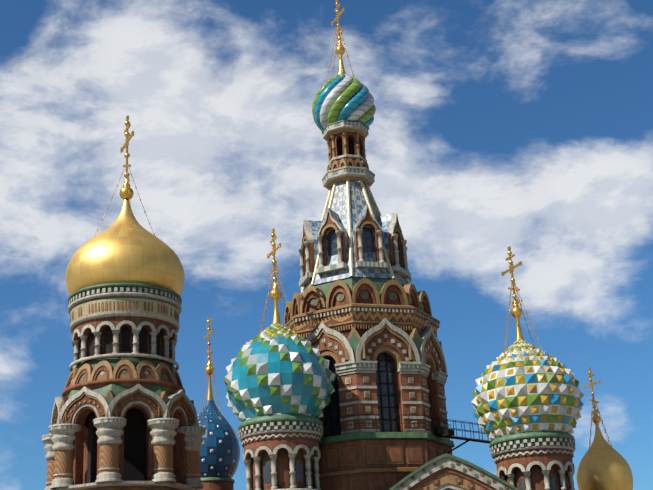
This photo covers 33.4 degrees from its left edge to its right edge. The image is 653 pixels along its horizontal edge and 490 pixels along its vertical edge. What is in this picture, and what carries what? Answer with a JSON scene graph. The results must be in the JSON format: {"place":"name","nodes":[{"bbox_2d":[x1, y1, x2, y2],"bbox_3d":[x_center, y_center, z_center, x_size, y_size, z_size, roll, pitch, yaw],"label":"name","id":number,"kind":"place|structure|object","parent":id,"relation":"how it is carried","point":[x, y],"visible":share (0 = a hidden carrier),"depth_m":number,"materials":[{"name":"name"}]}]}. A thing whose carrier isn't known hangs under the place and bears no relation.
{"place":"outdoors","nodes":[
{"label":"outdoors","id":0,"kind":"place"},
{"bbox_2d":[0,0,652,489],"label":"sky","id":1,"kind":"structure","parent":0,"point":[526,126],"materials":[{"name":"blue"}]},
{"label":"ground","id":2,"kind":"structure","parent":0,"visible":0},
{"bbox_2d":[42,115,205,489],"bbox_3d":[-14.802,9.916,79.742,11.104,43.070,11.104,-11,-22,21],"label":"bell tower","id":3,"kind":"structure","parent":2,"relation":"on","point":[124,415],"depth_m":77.29,"materials":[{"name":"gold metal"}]},
{"bbox_2d":[197,316,239,489],"bbox_3d":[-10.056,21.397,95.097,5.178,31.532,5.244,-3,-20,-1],"label":"dome","id":4,"kind":"structure","parent":2,"relation":"on","point":[219,456],"depth_m":94.56,"materials":[{"name":"blue metal"}]},
{"bbox_2d":[223,228,334,489],"bbox_3d":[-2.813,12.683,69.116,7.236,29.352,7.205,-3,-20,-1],"label":"domed tower","id":5,"kind":"structure","parent":2,"relation":"on","point":[278,378],"depth_m":67.64,"materials":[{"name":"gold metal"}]},
{"bbox_2d":[284,0,454,489],"bbox_3d":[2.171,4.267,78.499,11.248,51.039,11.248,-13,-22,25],"label":"central tower","id":6,"kind":"structure","parent":2,"relation":"on","point":[360,310],"depth_m":73.73,"materials":[{"name":"brown brick"}]},
{"bbox_2d":[430,417,491,453],"bbox_3d":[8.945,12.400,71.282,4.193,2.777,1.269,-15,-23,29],"label":"walkway","id":7,"kind":"structure","parent":6,"relation":"attached to","point":[449,433],"depth_m":71.41,"materials":[{"name":"metal"}]},
{"bbox_2d":[389,453,519,489],"bbox_3d":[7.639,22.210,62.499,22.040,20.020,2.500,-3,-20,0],"label":"gable","id":8,"kind":"structure","parent":2,"relation":"on","point":[445,471],"depth_m":64.46,"materials":[{"name":"stone"}]},
{"bbox_2d":[471,246,583,489],"bbox_3d":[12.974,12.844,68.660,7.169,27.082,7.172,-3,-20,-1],"label":"domed tower","id":9,"kind":"structure","parent":2,"relation":"on","point":[527,403],"depth_m":66.99,"materials":[{"name":"multicoloured tile"}]},
{"bbox_2d":[576,367,632,489],"bbox_3d":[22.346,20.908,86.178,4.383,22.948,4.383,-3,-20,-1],"label":"onion dome","id":10,"kind":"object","parent":2,"relation":"on","point":[603,464],"visible":1,"depth_m":85.86,"materials":[{"name":"metal"}]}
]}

